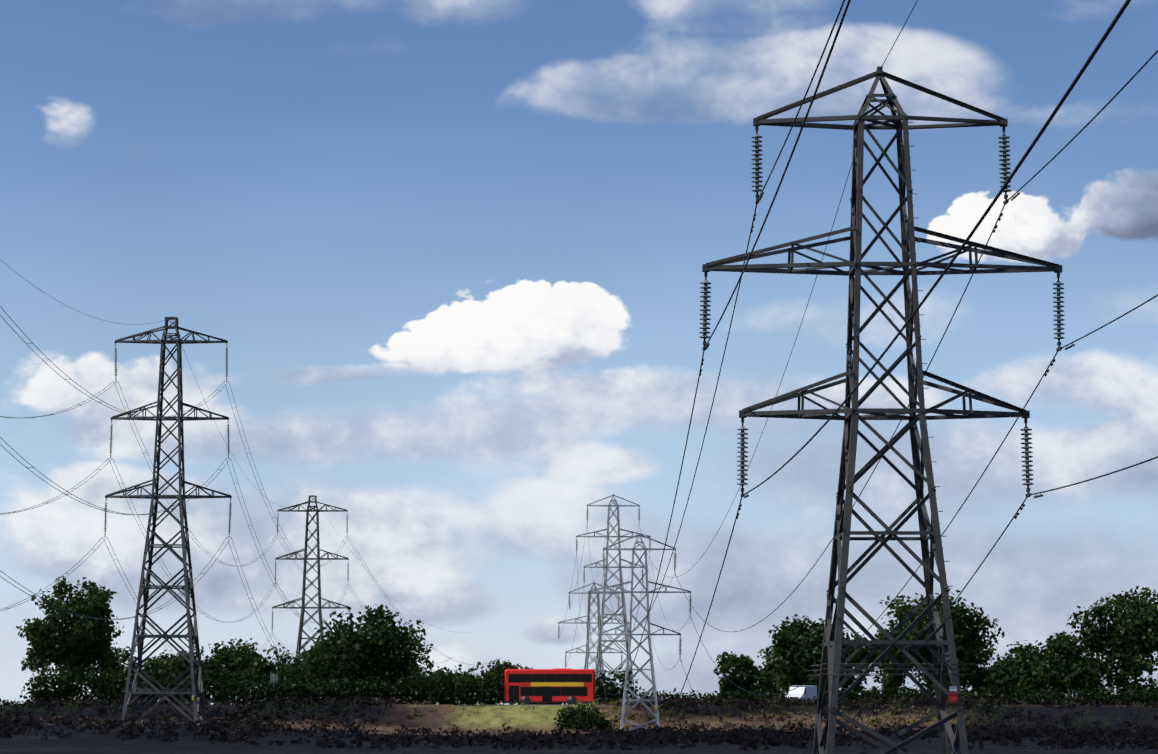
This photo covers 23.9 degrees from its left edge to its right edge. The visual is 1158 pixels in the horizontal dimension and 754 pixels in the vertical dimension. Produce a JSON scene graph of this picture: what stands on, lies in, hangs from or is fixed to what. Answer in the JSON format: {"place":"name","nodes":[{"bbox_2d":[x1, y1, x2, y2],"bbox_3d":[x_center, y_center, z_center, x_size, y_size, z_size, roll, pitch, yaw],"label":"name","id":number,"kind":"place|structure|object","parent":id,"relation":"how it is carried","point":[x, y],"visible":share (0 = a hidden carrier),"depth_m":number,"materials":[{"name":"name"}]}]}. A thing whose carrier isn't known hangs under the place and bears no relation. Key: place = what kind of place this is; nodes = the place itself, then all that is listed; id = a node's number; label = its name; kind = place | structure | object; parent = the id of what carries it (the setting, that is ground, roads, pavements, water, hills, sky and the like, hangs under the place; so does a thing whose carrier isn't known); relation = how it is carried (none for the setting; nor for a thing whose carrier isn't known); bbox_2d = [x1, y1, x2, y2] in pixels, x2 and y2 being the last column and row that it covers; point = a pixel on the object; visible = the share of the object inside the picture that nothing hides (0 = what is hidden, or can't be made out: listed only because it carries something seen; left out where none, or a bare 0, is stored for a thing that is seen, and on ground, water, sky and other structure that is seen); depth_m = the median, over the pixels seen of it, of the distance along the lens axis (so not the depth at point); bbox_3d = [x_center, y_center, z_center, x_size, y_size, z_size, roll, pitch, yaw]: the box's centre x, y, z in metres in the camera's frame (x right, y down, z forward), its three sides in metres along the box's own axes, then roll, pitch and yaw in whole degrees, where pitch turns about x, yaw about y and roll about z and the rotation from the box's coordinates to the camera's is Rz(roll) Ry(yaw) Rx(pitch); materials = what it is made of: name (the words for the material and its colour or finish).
{"place":"outdoors","nodes":[
{"label":"outdoors","id":0,"kind":"place"},
{"bbox_2d":[458,705,589,705],"bbox_3d":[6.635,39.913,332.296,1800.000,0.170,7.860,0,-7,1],"label":"road","id":1,"kind":"structure","parent":0,"point":[508,705],"depth_m":328.70,"materials":[{"name":"grey asphalt"}]},
{"bbox_2d":[502,668,594,704],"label":"double decker bus","id":2,"kind":"object","parent":1,"relation":"on","point":[568,686],"visible":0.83,"depth_m":329.61,"materials":[{"name":"red metal"}]},
{"bbox_2d":[786,685,816,700],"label":"white van","id":3,"kind":"object","parent":1,"relation":"on","point":[805,691],"visible":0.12,"depth_m":331.71,"materials":[{"name":"white metal"}]},
{"bbox_2d":[0,704,1157,753],"bbox_3d":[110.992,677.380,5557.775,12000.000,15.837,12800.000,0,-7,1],"label":"ground","id":4,"kind":"structure","parent":0,"point":[87,741],"depth_m":276.73,"materials":[{"name":"brown soil"}]},
{"bbox_2d":[16,576,123,696],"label":"tree","id":5,"kind":"object","parent":4,"relation":"on","point":[70,644],"visible":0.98,"depth_m":370.80,"materials":[{"name":"green plant"}]},
{"bbox_2d":[98,646,156,700],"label":"tree","id":6,"kind":"object","parent":4,"relation":"on","point":[125,655],"visible":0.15,"depth_m":383.95,"materials":[{"name":"green plant"}]},
{"bbox_2d":[125,649,181,704],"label":"tree","id":7,"kind":"object","parent":4,"relation":"on","point":[157,662],"visible":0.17,"depth_m":390.44,"materials":[{"name":"green plant"}]},
{"bbox_2d":[103,317,231,725],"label":"pylon","id":8,"kind":"object","parent":4,"relation":"on","point":[191,635],"visible":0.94,"depth_m":281.59,"materials":[{"name":"metal"}]},
{"bbox_2d":[0,261,230,619],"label":"wires","id":9,"kind":"object","parent":8,"relation":"attached to","point":[102,509],"visible":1,"depth_m":224.24,"materials":[{"name":"grey metal"}]},
{"bbox_2d":[159,646,229,694],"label":"tree","id":10,"kind":"object","parent":4,"relation":"on","point":[176,664],"visible":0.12,"depth_m":378.18,"materials":[{"name":"green plant"}]},
{"bbox_2d":[202,638,265,691],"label":"tree","id":11,"kind":"object","parent":4,"relation":"on","point":[240,658],"visible":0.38,"depth_m":386.55,"materials":[{"name":"green plant"}]},
{"bbox_2d":[270,674,277,698],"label":"road sign","id":12,"kind":"object","parent":4,"relation":"on","point":[275,679],"visible":0.65,"depth_m":329.06,"materials":[{"name":"grey metal"}]},
{"bbox_2d":[244,643,319,695],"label":"tree","id":13,"kind":"object","parent":4,"relation":"on","point":[285,669],"visible":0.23,"depth_m":374.19,"materials":[{"name":"green plant"}]},
{"bbox_2d":[292,646,311,670],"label":"tree","id":14,"kind":"object","parent":4,"relation":"on","point":[304,658],"depth_m":393.30,"materials":[{"name":"green plant"}]},
{"bbox_2d":[271,495,350,664],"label":"pylon","id":15,"kind":"object","parent":4,"relation":"on","point":[318,594],"visible":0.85,"depth_m":454.05,"materials":[{"name":"metal"}]},
{"bbox_2d":[103,319,347,679],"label":"wires","id":16,"kind":"object","parent":15,"relation":"attached to","point":[227,538],"visible":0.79,"depth_m":317.92,"materials":[{"name":"grey metal"}]},
{"bbox_2d":[273,522,501,664],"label":"wires","id":17,"kind":"object","parent":15,"relation":"attached to","point":[362,604],"visible":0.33,"depth_m":484.99,"materials":[{"name":"grey metal"}]},
{"bbox_2d":[300,628,357,679],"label":"tree","id":18,"kind":"object","parent":4,"relation":"on","point":[302,675],"depth_m":369.38,"materials":[{"name":"green plant"}]},
{"bbox_2d":[18,662,641,705],"bbox_3d":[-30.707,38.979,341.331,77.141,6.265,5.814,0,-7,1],"label":"hedge","id":19,"kind":"object","parent":4,"relation":"on","point":[611,689],"visible":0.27,"depth_m":341.05,"materials":[{"name":"green plant"}]},
{"bbox_2d":[291,604,425,693],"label":"tree","id":20,"kind":"object","parent":4,"relation":"on","point":[378,651],"visible":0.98,"depth_m":361.87,"materials":[{"name":"green plant"}]},
{"bbox_2d":[388,636,434,694],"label":"tree","id":21,"kind":"object","parent":4,"relation":"on","point":[425,658],"visible":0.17,"depth_m":379.14,"materials":[{"name":"green plant"}]},
{"bbox_2d":[425,669,467,704],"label":"bush","id":22,"kind":"object","parent":4,"relation":"on","point":[437,671],"visible":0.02,"depth_m":390.74,"materials":[{"name":"green plant"}]},
{"bbox_2d":[460,673,504,703],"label":"bush","id":23,"kind":"object","parent":4,"relation":"on","point":[488,684],"visible":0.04,"depth_m":394.44,"materials":[{"name":"green plant"}]},
{"bbox_2d":[484,659,532,681],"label":"tree","id":24,"kind":"object","parent":4,"relation":"on","point":[498,668],"visible":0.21,"depth_m":401.85,"materials":[{"name":"green plant"}]},
{"bbox_2d":[0,695,1157,708],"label":"scrub crest","id":25,"kind":"object","parent":4,"relation":"on","point":[917,701],"visible":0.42,"depth_m":323.18,"materials":[{"name":"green plant"}]},
{"bbox_2d":[553,702,615,728],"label":"bush","id":26,"kind":"object","parent":4,"relation":"on","point":[582,716],"visible":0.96,"depth_m":301.59,"materials":[{"name":"green plant"}]},
{"bbox_2d":[558,582,629,684],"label":"pylon","id":27,"kind":"object","parent":4,"relation":"on","point":[587,656],"visible":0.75,"depth_m":425.24,"materials":[{"name":"metal"}]},
{"bbox_2d":[576,494,650,703],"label":"pylon","id":28,"kind":"object","parent":4,"relation":"on","point":[620,567],"visible":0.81,"depth_m":408.86,"materials":[{"name":"metal"}]},
{"bbox_2d":[560,511,649,666],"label":"wires","id":29,"kind":"object","parent":28,"relation":"attached to","point":[594,580],"visible":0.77,"depth_m":415.28,"materials":[{"name":"grey metal"}]},
{"bbox_2d":[577,495,689,669],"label":"wires","id":30,"kind":"object","parent":28,"relation":"attached to","point":[644,598],"visible":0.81,"depth_m":364.78,"materials":[{"name":"grey metal"}]},
{"bbox_2d":[600,697,626,704],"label":"hedge","id":31,"kind":"object","parent":4,"relation":"on","point":[608,700],"visible":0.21,"depth_m":326.38,"materials":[{"name":"green plant"}]},
{"bbox_2d":[587,533,691,731],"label":"pylon","id":32,"kind":"object","parent":4,"relation":"on","point":[654,695],"visible":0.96,"depth_m":295.65,"materials":[{"name":"metal"}]},
{"bbox_2d":[588,98,1057,753],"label":"wires","id":33,"kind":"object","parent":32,"relation":"attached to","point":[1022,506],"visible":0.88,"depth_m":105.30,"materials":[{"name":"black metal"}]},
{"bbox_2d":[604,688,742,703],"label":"hedge","id":34,"kind":"object","parent":4,"relation":"on","point":[672,696],"visible":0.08,"depth_m":342.37,"materials":[{"name":"green plant"}]},
{"bbox_2d":[713,651,778,695],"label":"tree","id":35,"kind":"object","parent":4,"relation":"on","point":[745,674],"visible":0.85,"depth_m":348.74,"materials":[{"name":"green plant"}]},
{"bbox_2d":[715,689,784,703],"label":"hedge","id":36,"kind":"object","parent":4,"relation":"on","point":[723,696],"visible":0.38,"depth_m":326.83,"materials":[{"name":"green plant"}]},
{"bbox_2d":[757,648,797,693],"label":"tree","id":37,"kind":"object","parent":4,"relation":"on","point":[768,667],"visible":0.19,"depth_m":377.32,"materials":[{"name":"green plant"}]},
{"bbox_2d":[764,614,880,694],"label":"tree","id":38,"kind":"object","parent":4,"relation":"on","point":[805,643],"visible":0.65,"depth_m":366.94,"materials":[{"name":"green plant"}]},
{"bbox_2d":[699,66,1064,753],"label":"pylon","id":39,"kind":"object","parent":4,"relation":"on","point":[935,642],"visible":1,"depth_m":84.89,"materials":[{"name":"metal"}]},
{"bbox_2d":[861,628,909,692],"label":"tree","id":40,"kind":"object","parent":4,"relation":"on","point":[895,681],"visible":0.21,"depth_m":387.21,"materials":[{"name":"green plant"}]},
{"bbox_2d":[878,588,1004,691],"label":"tree","id":41,"kind":"object","parent":4,"relation":"on","point":[967,628],"visible":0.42,"depth_m":377.59,"materials":[{"name":"green plant"}]},
{"bbox_2d":[739,683,1157,704],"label":"hedge","id":42,"kind":"object","parent":4,"relation":"on","point":[1060,693],"visible":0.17,"depth_m":342.47,"materials":[{"name":"green plant"}]},
{"bbox_2d":[941,641,998,689],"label":"tree","id":43,"kind":"object","parent":4,"relation":"on","point":[981,653],"visible":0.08,"depth_m":391.28,"materials":[{"name":"green plant"}]},
{"bbox_2d":[816,687,1157,704],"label":"hedge","id":44,"kind":"object","parent":4,"relation":"on","point":[1034,700],"visible":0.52,"depth_m":325.94,"materials":[{"name":"green plant"}]},
{"bbox_2d":[969,665,1010,701],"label":"tree","id":45,"kind":"object","parent":4,"relation":"on","point":[984,671],"visible":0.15,"depth_m":386.08,"materials":[{"name":"green plant"}]},
{"bbox_2d":[978,631,1101,694],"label":"tree","id":46,"kind":"object","parent":4,"relation":"on","point":[1057,663],"visible":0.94,"depth_m":369.62,"materials":[{"name":"green plant"}]},
{"bbox_2d":[1081,656,1111,696],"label":"tree","id":47,"kind":"object","parent":4,"relation":"on","point":[1099,684],"depth_m":389.80,"materials":[{"name":"green plant"}]},
{"bbox_2d":[1066,586,1157,695],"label":"tree","id":48,"kind":"object","parent":4,"relation":"on","point":[1128,637],"visible":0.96,"depth_m":373.25,"materials":[{"name":"green plant"}]},
{"bbox_2d":[1145,676,1157,693],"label":"tree","id":49,"kind":"object","parent":4,"relation":"on","point":[1152,681],"visible":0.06,"depth_m":396.88,"materials":[{"name":"green plant"}]},
{"bbox_2d":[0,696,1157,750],"bbox_3d":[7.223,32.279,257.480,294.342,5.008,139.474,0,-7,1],"label":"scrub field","id":50,"kind":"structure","parent":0,"point":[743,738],"depth_m":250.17,"materials":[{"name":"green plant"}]},
{"bbox_2d":[0,0,1157,704],"label":"sky","id":51,"kind":"structure","parent":0,"point":[448,257],"materials":[{"name":"blue"}]},
{"bbox_3d":[10.127,-14.314,-22.857,11.414,28.362,6.596,0,-7,1],"label":"pylon","id":52,"kind":"object","parent":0,"visible":0},
{"bbox_2d":[704,0,1157,497],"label":"wires","id":53,"kind":"object","parent":52,"relation":"attached to","point":[1087,63],"visible":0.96,"depth_m":51.89,"materials":[{"name":"black metal"}]}
]}

